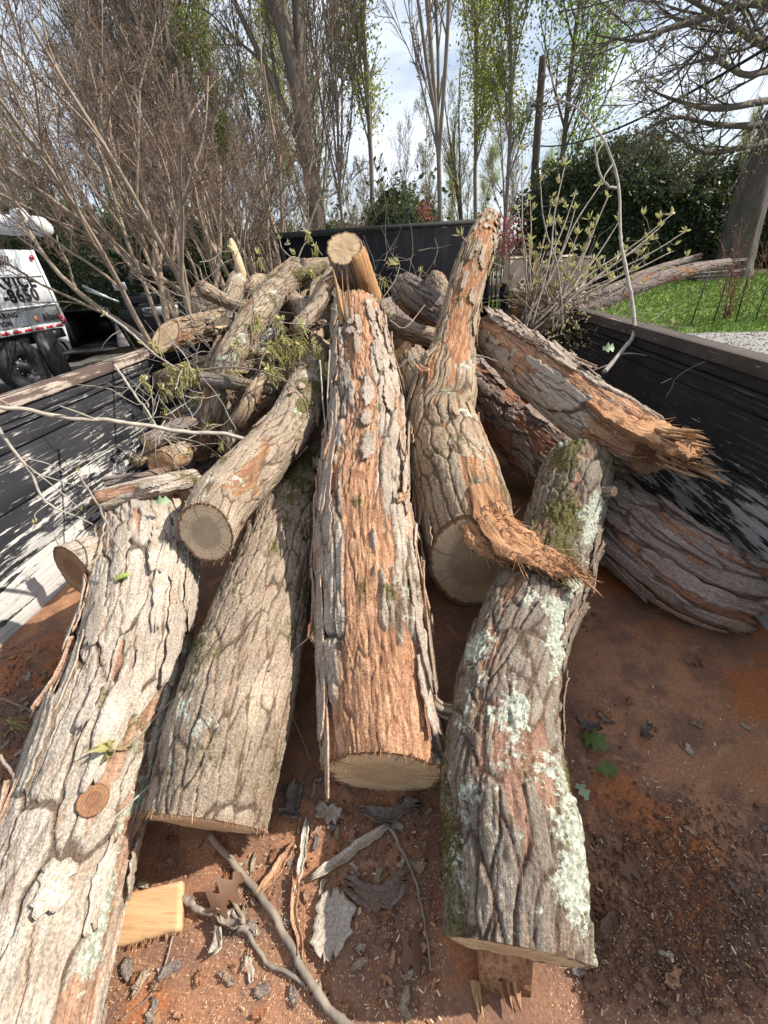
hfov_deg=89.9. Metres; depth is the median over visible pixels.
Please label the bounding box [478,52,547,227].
bare tree
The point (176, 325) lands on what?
log
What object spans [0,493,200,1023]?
log
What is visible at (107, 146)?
crape myrtle
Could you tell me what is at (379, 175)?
bare tree
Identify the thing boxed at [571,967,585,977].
bark scrap
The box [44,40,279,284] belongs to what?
crape myrtle
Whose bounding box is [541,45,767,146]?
overhead wire
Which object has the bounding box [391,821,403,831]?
bark scrap
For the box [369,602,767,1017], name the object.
soil clods
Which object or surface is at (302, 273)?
cut branch
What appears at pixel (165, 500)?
leaf
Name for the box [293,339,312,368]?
twig
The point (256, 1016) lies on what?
bark scrap
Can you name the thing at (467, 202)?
bare tree
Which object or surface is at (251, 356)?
cut branch
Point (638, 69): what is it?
overhead wire
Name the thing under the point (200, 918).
bark scrap
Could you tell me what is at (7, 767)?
twig
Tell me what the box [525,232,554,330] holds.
twig
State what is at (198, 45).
spring tree
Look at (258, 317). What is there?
twig
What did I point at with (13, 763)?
bark scrap
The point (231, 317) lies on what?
cut branch
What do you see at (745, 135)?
spring tree
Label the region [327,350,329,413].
twig
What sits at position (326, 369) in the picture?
twig
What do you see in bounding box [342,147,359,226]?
bare tree
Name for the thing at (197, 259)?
ivy hedge
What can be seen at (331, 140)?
bare tree
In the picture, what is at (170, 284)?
crape myrtle
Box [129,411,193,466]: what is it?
cut branch
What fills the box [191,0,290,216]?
bare tree
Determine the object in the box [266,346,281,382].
twig
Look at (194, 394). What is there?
twig
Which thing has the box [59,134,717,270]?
undergrowth
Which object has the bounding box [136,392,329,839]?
log
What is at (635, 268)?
twig
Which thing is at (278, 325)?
twig
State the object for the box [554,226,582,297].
twig
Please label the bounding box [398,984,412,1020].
bark scrap
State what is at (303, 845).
bark piece
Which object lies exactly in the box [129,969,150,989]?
bark scrap
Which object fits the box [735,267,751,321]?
garden stake
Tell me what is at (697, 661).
leaf
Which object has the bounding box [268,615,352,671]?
twig
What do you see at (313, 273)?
twig
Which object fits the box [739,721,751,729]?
bark scrap
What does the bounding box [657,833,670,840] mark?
bark scrap
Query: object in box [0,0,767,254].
sky
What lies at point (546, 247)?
twig
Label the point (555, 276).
utility cabinet
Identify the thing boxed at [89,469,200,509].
log
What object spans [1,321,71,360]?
tape
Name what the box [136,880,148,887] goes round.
bark scrap
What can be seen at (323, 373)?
twig
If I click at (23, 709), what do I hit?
bark scrap
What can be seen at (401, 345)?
log
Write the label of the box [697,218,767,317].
rose shrub
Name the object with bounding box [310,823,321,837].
bark scrap
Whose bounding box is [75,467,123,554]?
twig
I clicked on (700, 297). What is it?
garden stake
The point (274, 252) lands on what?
crape myrtle
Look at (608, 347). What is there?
leaf
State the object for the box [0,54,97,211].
bare tree
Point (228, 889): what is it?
leaf
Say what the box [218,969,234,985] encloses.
bark scrap
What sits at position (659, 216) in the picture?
twig
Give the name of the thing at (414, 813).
bark scrap
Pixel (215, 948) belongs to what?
bark piece
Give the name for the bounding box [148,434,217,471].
log
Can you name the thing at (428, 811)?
bark scrap
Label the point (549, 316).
twig
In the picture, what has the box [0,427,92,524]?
twig
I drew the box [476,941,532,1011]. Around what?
wood chunk
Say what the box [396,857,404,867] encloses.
bark scrap
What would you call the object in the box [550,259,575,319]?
twig
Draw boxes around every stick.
[182,894,249,933]
[206,831,356,1023]
[231,901,305,986]
[388,827,430,970]
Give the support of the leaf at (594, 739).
on the dump trailer
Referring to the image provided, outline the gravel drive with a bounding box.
[682,331,767,353]
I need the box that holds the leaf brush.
[528,284,625,358]
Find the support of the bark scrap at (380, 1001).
on the dump trailer
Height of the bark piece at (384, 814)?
0.029 m
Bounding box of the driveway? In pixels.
[0,352,128,393]
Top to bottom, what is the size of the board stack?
0.525 m
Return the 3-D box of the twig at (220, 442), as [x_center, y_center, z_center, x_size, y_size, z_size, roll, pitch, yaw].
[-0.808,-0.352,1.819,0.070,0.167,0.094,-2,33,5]
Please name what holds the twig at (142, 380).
on the twig tangle at (154, 404)
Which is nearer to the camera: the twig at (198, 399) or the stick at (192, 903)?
the stick at (192, 903)
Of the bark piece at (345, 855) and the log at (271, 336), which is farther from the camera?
the log at (271, 336)
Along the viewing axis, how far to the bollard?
9.05 m
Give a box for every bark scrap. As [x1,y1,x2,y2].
[0,739,10,749]
[9,758,18,766]
[13,748,22,756]
[19,695,29,701]
[20,700,29,711]
[120,955,132,981]
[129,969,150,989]
[130,968,144,999]
[130,970,137,984]
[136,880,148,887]
[145,995,158,1023]
[145,1011,154,1022]
[149,980,167,991]
[156,959,181,981]
[166,836,178,843]
[166,855,176,867]
[172,1011,183,1019]
[193,967,201,986]
[197,915,207,922]
[214,843,226,859]
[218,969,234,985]
[221,962,234,982]
[223,869,229,878]
[231,931,244,936]
[238,860,247,866]
[238,872,247,895]
[241,948,251,972]
[242,902,246,914]
[244,954,253,983]
[246,919,260,936]
[247,888,259,906]
[250,852,255,872]
[251,1013,261,1021]
[252,981,269,998]
[268,847,276,863]
[282,912,295,925]
[284,925,291,947]
[286,843,291,866]
[289,983,297,1007]
[297,813,300,833]
[303,889,313,902]
[303,949,305,963]
[309,987,329,1000]
[310,781,315,797]
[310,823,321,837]
[312,833,319,850]
[315,978,320,1009]
[318,878,327,896]
[321,966,329,972]
[326,824,336,830]
[333,1000,350,1014]
[334,822,339,843]
[339,837,343,846]
[341,810,352,821]
[341,837,355,851]
[347,828,355,843]
[349,860,357,871]
[349,956,369,970]
[350,867,361,876]
[355,943,365,951]
[373,866,383,884]
[377,906,393,921]
[377,973,395,987]
[377,991,385,1004]
[378,986,394,1000]
[388,947,395,968]
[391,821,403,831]
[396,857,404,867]
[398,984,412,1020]
[404,968,414,979]
[407,941,426,952]
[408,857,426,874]
[410,803,422,819]
[414,999,418,1009]
[417,920,426,930]
[419,952,428,980]
[421,966,425,981]
[422,841,426,851]
[424,807,432,814]
[431,976,436,993]
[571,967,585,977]
[589,878,593,885]
[591,904,606,913]
[596,710,610,723]
[598,710,610,718]
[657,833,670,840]
[657,950,673,958]
[664,964,682,988]
[683,824,698,837]
[684,742,693,755]
[686,1005,695,1016]
[690,720,703,727]
[728,877,739,897]
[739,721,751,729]
[757,886,764,898]
[761,824,767,830]
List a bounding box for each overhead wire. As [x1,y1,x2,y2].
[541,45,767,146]
[543,0,596,59]
[543,0,730,119]
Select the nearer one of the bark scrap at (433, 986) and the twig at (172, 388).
the bark scrap at (433, 986)
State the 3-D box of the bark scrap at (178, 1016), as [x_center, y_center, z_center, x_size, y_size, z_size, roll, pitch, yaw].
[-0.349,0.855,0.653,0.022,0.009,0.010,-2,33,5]
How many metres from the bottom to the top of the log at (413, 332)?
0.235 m
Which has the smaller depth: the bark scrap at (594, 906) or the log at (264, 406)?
the bark scrap at (594, 906)
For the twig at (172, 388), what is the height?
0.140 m
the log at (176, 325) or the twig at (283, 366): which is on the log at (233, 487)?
the twig at (283, 366)
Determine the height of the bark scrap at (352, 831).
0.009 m
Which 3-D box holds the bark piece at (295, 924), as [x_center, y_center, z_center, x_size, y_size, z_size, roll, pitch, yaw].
[-0.170,0.773,0.741,0.021,0.022,0.128,-12,33,-11]
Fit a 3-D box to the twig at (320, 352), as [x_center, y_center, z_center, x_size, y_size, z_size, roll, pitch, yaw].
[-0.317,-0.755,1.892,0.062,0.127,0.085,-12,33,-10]
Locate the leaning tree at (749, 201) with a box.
[524,0,767,277]
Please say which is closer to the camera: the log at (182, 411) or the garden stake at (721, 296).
the log at (182, 411)
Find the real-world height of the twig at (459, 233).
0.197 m
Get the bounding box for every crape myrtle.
[0,0,342,345]
[0,0,369,345]
[0,0,380,310]
[0,139,87,251]
[8,163,149,346]
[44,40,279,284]
[223,164,373,273]
[273,160,384,236]
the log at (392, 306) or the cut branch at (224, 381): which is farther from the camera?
the log at (392, 306)
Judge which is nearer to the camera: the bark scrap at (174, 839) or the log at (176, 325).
the bark scrap at (174, 839)
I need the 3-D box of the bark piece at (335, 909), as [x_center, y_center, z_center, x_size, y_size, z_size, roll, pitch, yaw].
[-0.100,0.777,0.728,0.083,0.018,0.090,21,41,35]
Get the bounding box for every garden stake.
[690,270,709,324]
[712,267,731,323]
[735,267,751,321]
[755,285,767,319]
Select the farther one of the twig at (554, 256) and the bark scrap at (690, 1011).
the twig at (554, 256)
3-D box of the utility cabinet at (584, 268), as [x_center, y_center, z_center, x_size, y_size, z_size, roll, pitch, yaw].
[4.956,-5.797,9.966,0.381,1.388,0.560,-2,33,5]
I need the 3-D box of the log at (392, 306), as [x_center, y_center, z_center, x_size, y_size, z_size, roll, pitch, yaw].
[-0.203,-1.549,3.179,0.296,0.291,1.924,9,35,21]
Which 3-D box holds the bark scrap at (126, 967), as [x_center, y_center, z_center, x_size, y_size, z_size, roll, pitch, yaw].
[-0.468,0.834,0.702,0.032,0.009,0.020,14,37,27]
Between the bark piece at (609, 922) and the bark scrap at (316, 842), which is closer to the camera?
the bark piece at (609, 922)
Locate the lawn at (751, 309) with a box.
[488,274,767,332]
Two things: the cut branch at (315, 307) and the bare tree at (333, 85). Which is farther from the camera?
the bare tree at (333, 85)
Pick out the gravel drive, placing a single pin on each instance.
(739, 339)
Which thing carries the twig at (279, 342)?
on the twig tangle at (208, 339)
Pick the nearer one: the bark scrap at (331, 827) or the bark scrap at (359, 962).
the bark scrap at (359, 962)
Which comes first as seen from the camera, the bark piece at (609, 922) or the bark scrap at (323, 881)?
the bark piece at (609, 922)
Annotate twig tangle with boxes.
[77,335,235,469]
[102,206,338,410]
[338,189,450,313]
[484,224,729,371]
[492,262,597,340]
[661,335,715,396]
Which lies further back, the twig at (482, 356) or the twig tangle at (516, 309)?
the twig tangle at (516, 309)
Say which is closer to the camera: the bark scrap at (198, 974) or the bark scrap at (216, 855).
the bark scrap at (198, 974)
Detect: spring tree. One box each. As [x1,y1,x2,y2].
[138,0,252,226]
[234,0,309,226]
[318,0,400,201]
[421,0,532,218]
[436,133,463,226]
[448,0,558,280]
[477,129,503,211]
[515,0,660,168]
[529,142,556,191]
[700,134,717,165]
[733,106,763,164]
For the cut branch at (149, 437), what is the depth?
1.69 m
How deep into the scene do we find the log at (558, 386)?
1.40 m
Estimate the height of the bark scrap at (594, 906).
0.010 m
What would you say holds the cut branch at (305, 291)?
on the log at (211, 410)
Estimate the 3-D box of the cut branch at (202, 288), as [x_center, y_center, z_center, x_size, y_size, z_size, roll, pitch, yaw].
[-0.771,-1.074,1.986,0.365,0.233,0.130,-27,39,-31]
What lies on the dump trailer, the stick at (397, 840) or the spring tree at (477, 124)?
the stick at (397, 840)
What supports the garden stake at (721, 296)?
on the lawn at (751, 309)
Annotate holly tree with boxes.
[509,117,702,284]
[647,147,748,267]
[754,207,767,267]
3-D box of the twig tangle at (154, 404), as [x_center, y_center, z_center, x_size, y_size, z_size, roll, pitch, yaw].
[-0.935,-0.403,1.631,0.829,0.599,0.410,12,37,25]
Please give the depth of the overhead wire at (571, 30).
10.41 m
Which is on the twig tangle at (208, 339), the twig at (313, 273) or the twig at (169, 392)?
the twig at (169, 392)
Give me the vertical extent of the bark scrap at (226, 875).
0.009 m
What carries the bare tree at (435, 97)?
on the ground at (126, 349)
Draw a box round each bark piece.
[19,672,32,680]
[208,922,221,955]
[215,907,242,929]
[254,839,295,895]
[274,777,301,817]
[290,870,302,958]
[294,813,309,895]
[308,823,392,882]
[308,885,356,964]
[312,455,318,468]
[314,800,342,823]
[343,868,410,914]
[358,797,421,823]
[393,469,409,503]
[416,364,429,373]
[575,714,602,731]
[598,908,620,938]
[640,719,653,738]
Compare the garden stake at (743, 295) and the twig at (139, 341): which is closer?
the twig at (139, 341)
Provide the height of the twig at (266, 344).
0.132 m
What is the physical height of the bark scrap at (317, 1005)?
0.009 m
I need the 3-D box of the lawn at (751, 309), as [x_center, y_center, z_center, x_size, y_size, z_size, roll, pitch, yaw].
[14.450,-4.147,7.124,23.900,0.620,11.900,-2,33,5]
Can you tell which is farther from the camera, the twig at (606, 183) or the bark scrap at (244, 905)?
the twig at (606, 183)
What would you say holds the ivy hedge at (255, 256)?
on the ground at (126, 349)
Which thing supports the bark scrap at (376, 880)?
on the dump trailer
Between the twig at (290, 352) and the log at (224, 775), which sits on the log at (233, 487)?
the twig at (290, 352)
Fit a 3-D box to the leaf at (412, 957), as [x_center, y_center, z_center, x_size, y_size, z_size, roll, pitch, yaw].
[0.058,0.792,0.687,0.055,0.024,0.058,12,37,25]
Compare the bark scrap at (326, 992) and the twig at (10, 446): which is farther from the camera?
the twig at (10, 446)
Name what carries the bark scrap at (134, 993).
on the dump trailer
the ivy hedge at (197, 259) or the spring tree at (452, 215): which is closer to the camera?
the ivy hedge at (197, 259)
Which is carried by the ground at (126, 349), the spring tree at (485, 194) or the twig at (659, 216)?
the spring tree at (485, 194)
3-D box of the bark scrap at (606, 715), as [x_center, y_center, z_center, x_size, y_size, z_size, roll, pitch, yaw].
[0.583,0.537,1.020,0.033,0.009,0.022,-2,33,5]
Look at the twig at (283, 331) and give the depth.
1.91 m
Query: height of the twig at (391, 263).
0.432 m
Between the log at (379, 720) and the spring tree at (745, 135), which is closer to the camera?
the log at (379, 720)
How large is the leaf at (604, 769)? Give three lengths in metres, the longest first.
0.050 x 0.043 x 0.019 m
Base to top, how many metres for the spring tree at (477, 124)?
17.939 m
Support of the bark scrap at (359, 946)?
on the dump trailer
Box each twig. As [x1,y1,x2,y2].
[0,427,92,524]
[0,685,45,735]
[0,754,14,779]
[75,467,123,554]
[82,704,218,846]
[100,309,182,372]
[113,364,190,460]
[120,935,173,1019]
[131,699,173,745]
[148,340,174,376]
[158,382,173,419]
[166,377,184,408]
[168,351,293,389]
[172,375,196,408]
[179,362,192,399]
[189,392,199,405]
[194,392,234,409]
[201,421,223,452]
[226,337,247,377]
[244,312,269,339]
[255,246,268,281]
[257,340,283,364]
[263,336,280,375]
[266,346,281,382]
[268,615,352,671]
[271,315,285,357]
[276,320,300,344]
[277,229,321,275]
[278,333,295,358]
[278,357,289,375]
[279,340,292,373]
[284,355,294,368]
[286,349,317,367]
[291,346,298,367]
[292,333,312,361]
[292,718,310,759]
[293,315,311,345]
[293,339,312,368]
[310,267,316,284]
[310,336,327,382]
[312,351,327,382]
[314,344,324,360]
[314,361,327,380]
[319,360,324,424]
[324,364,329,392]
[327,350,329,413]
[375,257,434,322]
[390,305,424,328]
[399,352,425,367]
[455,228,504,267]
[469,355,497,360]
[510,201,530,324]
[519,142,535,299]
[520,192,559,322]
[523,179,603,323]
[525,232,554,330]
[526,190,577,326]
[527,193,536,282]
[527,253,649,327]
[529,244,549,321]
[530,157,571,327]
[531,246,672,318]
[532,244,627,327]
[534,273,585,329]
[537,202,579,309]
[537,220,557,303]
[540,172,563,330]
[540,254,595,334]
[548,207,674,306]
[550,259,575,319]
[551,220,664,318]
[552,271,615,332]
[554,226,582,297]
[555,214,598,330]
[557,215,618,330]
[558,190,610,305]
[559,252,574,282]
[562,226,690,302]
[565,233,593,291]
[565,743,619,831]
[575,232,653,296]
[588,249,690,307]
[594,128,616,189]
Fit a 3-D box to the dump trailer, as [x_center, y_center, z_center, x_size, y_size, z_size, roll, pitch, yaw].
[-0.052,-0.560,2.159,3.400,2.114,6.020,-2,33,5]
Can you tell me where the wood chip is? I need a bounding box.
[469,980,483,1018]
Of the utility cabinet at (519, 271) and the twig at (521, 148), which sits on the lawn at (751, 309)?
the utility cabinet at (519, 271)
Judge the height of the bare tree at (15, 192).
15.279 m
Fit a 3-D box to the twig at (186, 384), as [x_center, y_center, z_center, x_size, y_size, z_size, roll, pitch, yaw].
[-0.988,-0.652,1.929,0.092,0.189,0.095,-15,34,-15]
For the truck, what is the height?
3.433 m
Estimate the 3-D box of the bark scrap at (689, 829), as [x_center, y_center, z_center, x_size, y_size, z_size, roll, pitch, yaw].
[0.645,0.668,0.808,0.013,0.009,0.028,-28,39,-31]
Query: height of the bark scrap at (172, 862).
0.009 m
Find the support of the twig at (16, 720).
on the dump trailer
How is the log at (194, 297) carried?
on the dump trailer
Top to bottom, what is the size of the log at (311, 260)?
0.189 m
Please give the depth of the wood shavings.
0.71 m
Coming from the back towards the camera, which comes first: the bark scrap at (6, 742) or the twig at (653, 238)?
the twig at (653, 238)
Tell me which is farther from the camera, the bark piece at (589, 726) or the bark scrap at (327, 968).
the bark piece at (589, 726)
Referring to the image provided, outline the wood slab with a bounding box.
[118,881,185,952]
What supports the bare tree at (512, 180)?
on the ground at (126, 349)
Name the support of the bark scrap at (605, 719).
on the dump trailer
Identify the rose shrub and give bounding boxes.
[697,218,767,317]
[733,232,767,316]
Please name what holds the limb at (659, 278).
on the dump trailer
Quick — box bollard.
[532,258,538,287]
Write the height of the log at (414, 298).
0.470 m
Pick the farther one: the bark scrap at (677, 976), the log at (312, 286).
the log at (312, 286)
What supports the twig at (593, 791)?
on the dump trailer
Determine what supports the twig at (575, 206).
on the limb at (659, 278)
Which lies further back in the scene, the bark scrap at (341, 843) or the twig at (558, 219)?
the twig at (558, 219)
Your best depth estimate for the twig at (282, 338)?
1.86 m
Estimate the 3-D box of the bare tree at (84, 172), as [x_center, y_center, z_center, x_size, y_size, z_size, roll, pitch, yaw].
[-21.264,-24.006,28.481,4.292,16.129,4.077,-17,35,-18]
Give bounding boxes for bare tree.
[0,0,86,213]
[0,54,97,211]
[0,69,52,207]
[0,80,45,209]
[0,111,63,206]
[0,137,26,207]
[0,151,24,204]
[13,0,180,219]
[18,0,224,208]
[20,15,110,217]
[22,0,161,236]
[23,0,197,229]
[35,0,140,216]
[63,53,118,204]
[71,49,136,213]
[81,0,194,213]
[104,0,240,197]
[116,0,223,209]
[151,2,254,231]
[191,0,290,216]
[191,0,323,229]
[202,13,246,230]
[215,64,276,221]
[222,0,357,205]
[248,0,352,223]
[250,0,335,220]
[287,0,346,222]
[287,0,388,219]
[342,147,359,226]
[349,153,368,222]
[367,0,456,227]
[373,154,387,197]
[378,99,424,201]
[410,82,436,204]
[418,145,437,211]
[426,28,487,220]
[462,155,478,219]
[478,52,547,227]
[500,137,521,247]
[546,124,572,174]
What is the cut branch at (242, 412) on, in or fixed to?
on the cut branch at (224, 381)
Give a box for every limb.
[527,258,732,335]
[606,253,701,286]
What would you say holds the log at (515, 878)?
on the dump trailer
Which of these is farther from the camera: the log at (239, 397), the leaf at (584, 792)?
the log at (239, 397)
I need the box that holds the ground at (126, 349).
[67,256,767,356]
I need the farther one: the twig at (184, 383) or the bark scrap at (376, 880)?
the twig at (184, 383)
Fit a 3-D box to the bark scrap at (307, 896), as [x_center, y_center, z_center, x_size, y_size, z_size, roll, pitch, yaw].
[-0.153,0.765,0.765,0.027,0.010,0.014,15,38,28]
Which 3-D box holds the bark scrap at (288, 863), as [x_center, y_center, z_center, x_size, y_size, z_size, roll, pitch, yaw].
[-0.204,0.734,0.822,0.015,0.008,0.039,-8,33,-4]
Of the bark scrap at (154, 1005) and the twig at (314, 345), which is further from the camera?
the twig at (314, 345)
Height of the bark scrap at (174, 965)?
0.009 m
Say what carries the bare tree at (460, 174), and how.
on the ground at (126, 349)
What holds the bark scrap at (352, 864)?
on the dump trailer
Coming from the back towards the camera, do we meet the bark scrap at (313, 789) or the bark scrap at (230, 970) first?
the bark scrap at (313, 789)
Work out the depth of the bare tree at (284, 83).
18.66 m
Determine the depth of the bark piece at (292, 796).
0.90 m
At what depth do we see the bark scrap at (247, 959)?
0.69 m
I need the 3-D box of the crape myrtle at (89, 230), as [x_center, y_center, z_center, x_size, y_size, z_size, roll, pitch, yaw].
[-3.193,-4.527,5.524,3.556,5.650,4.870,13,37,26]
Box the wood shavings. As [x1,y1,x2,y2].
[5,656,767,1023]
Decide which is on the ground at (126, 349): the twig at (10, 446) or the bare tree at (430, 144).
the bare tree at (430, 144)
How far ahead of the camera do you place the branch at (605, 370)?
1.93 m
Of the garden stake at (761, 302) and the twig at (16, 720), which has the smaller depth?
the twig at (16, 720)
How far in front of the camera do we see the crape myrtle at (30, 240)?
11.22 m
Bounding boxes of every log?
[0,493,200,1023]
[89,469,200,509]
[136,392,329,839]
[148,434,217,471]
[151,308,238,353]
[152,354,207,393]
[161,374,253,442]
[163,424,255,506]
[175,339,329,565]
[189,286,217,313]
[192,262,326,461]
[212,238,265,342]
[234,364,280,423]
[235,359,296,429]
[246,332,274,374]
[265,256,299,280]
[272,276,318,344]
[277,257,328,281]
[285,297,403,359]
[309,267,444,799]
[322,287,341,341]
[326,231,383,310]
[383,308,434,346]
[388,313,414,360]
[391,272,443,327]
[397,207,602,605]
[425,270,447,296]
[433,439,617,968]
[475,353,767,635]
[476,305,730,485]
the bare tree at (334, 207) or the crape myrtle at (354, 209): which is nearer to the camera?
the crape myrtle at (354, 209)
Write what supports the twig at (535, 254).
on the twig tangle at (516, 309)
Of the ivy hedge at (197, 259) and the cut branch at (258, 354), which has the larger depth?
the ivy hedge at (197, 259)
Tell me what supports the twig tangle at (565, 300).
on the dump trailer
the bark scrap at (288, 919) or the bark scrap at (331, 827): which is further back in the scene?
the bark scrap at (331, 827)
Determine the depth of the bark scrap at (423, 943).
0.70 m
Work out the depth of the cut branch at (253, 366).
2.20 m
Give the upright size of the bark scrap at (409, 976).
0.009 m
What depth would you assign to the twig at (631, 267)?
2.51 m
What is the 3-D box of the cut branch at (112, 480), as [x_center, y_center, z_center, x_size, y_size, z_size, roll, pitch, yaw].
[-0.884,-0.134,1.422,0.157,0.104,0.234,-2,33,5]
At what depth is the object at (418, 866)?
0.79 m
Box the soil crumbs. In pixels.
[0,644,767,1023]
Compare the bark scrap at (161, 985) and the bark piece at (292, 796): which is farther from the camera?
the bark piece at (292, 796)
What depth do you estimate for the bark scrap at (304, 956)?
0.70 m
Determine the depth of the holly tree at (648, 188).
12.95 m
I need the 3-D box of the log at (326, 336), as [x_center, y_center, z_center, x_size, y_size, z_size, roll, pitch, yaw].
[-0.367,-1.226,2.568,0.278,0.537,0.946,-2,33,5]
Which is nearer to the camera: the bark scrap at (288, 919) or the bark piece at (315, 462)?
the bark scrap at (288, 919)
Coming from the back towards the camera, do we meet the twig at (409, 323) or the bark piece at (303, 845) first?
the twig at (409, 323)
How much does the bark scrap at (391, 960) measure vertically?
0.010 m
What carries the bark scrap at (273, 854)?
on the dump trailer
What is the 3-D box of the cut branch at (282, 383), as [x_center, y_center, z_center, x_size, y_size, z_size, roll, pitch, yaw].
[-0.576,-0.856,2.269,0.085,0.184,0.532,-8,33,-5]
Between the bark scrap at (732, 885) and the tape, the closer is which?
the bark scrap at (732, 885)
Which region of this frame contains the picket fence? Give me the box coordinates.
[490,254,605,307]
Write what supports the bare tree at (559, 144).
on the ground at (126, 349)
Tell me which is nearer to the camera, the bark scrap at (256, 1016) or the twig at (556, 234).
the bark scrap at (256, 1016)
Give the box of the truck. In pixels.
[0,208,71,389]
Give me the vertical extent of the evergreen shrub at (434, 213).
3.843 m
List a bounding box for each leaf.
[115,572,130,580]
[156,495,169,505]
[205,871,243,923]
[399,932,433,977]
[575,783,589,800]
[582,728,609,751]
[595,758,617,778]
[603,342,613,351]
[619,852,644,881]
[685,652,704,668]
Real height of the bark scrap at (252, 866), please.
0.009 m
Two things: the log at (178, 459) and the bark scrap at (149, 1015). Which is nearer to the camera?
the bark scrap at (149, 1015)
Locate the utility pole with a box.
[526,54,546,281]
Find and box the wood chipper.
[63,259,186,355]
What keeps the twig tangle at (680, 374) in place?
on the dump trailer
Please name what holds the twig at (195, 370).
on the log at (233, 487)
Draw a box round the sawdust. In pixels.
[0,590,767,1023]
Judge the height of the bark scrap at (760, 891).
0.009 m
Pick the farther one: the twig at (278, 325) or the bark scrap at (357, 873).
the twig at (278, 325)
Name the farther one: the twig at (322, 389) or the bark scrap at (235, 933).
the twig at (322, 389)
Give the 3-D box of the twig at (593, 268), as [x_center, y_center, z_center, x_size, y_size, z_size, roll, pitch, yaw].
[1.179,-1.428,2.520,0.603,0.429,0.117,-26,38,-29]
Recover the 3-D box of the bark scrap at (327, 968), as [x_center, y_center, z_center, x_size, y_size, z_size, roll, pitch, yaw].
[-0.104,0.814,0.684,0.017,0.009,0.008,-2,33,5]
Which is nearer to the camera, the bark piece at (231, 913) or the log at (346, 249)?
the bark piece at (231, 913)
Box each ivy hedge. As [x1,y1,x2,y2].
[0,190,88,310]
[58,200,159,345]
[141,201,249,300]
[238,218,303,276]
[316,217,350,229]
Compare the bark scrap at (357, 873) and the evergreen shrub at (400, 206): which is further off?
the evergreen shrub at (400, 206)
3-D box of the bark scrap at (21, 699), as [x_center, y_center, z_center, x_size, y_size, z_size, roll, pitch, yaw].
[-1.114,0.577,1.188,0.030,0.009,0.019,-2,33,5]
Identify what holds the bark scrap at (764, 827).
on the dump trailer
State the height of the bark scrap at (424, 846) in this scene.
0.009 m
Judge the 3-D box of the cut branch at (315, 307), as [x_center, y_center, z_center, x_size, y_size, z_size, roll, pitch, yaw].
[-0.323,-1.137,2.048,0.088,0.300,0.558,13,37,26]
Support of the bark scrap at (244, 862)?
on the dump trailer
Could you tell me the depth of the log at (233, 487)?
1.19 m
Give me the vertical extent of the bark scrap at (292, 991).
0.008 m
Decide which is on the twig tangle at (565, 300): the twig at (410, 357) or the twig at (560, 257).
the twig at (560, 257)
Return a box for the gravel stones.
[692,331,767,352]
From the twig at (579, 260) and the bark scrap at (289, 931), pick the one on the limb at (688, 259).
the twig at (579, 260)
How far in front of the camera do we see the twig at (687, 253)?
2.63 m
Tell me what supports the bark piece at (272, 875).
on the dump trailer
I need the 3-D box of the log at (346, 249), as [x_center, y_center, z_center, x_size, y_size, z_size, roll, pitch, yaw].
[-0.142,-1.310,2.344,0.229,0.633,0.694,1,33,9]
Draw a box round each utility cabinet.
[503,255,527,291]
[551,254,577,300]
[570,255,592,296]
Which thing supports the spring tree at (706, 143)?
on the ground at (126, 349)
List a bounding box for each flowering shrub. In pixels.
[416,183,437,228]
[494,198,536,303]
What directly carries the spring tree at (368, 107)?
on the ground at (126, 349)
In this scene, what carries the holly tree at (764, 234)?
on the ground at (126, 349)
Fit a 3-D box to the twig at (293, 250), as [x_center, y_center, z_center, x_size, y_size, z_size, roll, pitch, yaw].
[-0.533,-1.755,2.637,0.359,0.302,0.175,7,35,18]
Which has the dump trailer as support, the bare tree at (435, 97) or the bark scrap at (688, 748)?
the bark scrap at (688, 748)
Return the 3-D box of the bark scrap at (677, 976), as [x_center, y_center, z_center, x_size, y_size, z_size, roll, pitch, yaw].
[0.488,0.784,0.649,0.022,0.010,0.034,21,41,34]
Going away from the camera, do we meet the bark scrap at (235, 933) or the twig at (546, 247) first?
the bark scrap at (235, 933)
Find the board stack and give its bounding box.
[686,258,747,280]
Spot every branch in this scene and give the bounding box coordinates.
[0,400,243,439]
[103,467,168,486]
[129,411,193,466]
[140,411,200,450]
[194,280,273,323]
[200,372,280,396]
[204,328,224,370]
[207,352,288,376]
[224,309,234,320]
[229,368,269,428]
[243,299,310,334]
[246,337,259,359]
[250,260,329,294]
[251,342,299,360]
[267,294,334,327]
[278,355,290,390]
[290,270,338,336]
[298,258,310,300]
[306,264,331,304]
[307,325,323,344]
[550,65,677,373]
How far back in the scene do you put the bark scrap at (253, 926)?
0.73 m
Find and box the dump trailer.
[0,219,767,1023]
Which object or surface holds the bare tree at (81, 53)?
on the ground at (126, 349)
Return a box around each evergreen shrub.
[359,173,425,232]
[416,189,439,221]
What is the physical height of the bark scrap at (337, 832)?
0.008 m
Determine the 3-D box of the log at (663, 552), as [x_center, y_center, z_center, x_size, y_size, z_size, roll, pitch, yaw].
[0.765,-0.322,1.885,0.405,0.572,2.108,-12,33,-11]

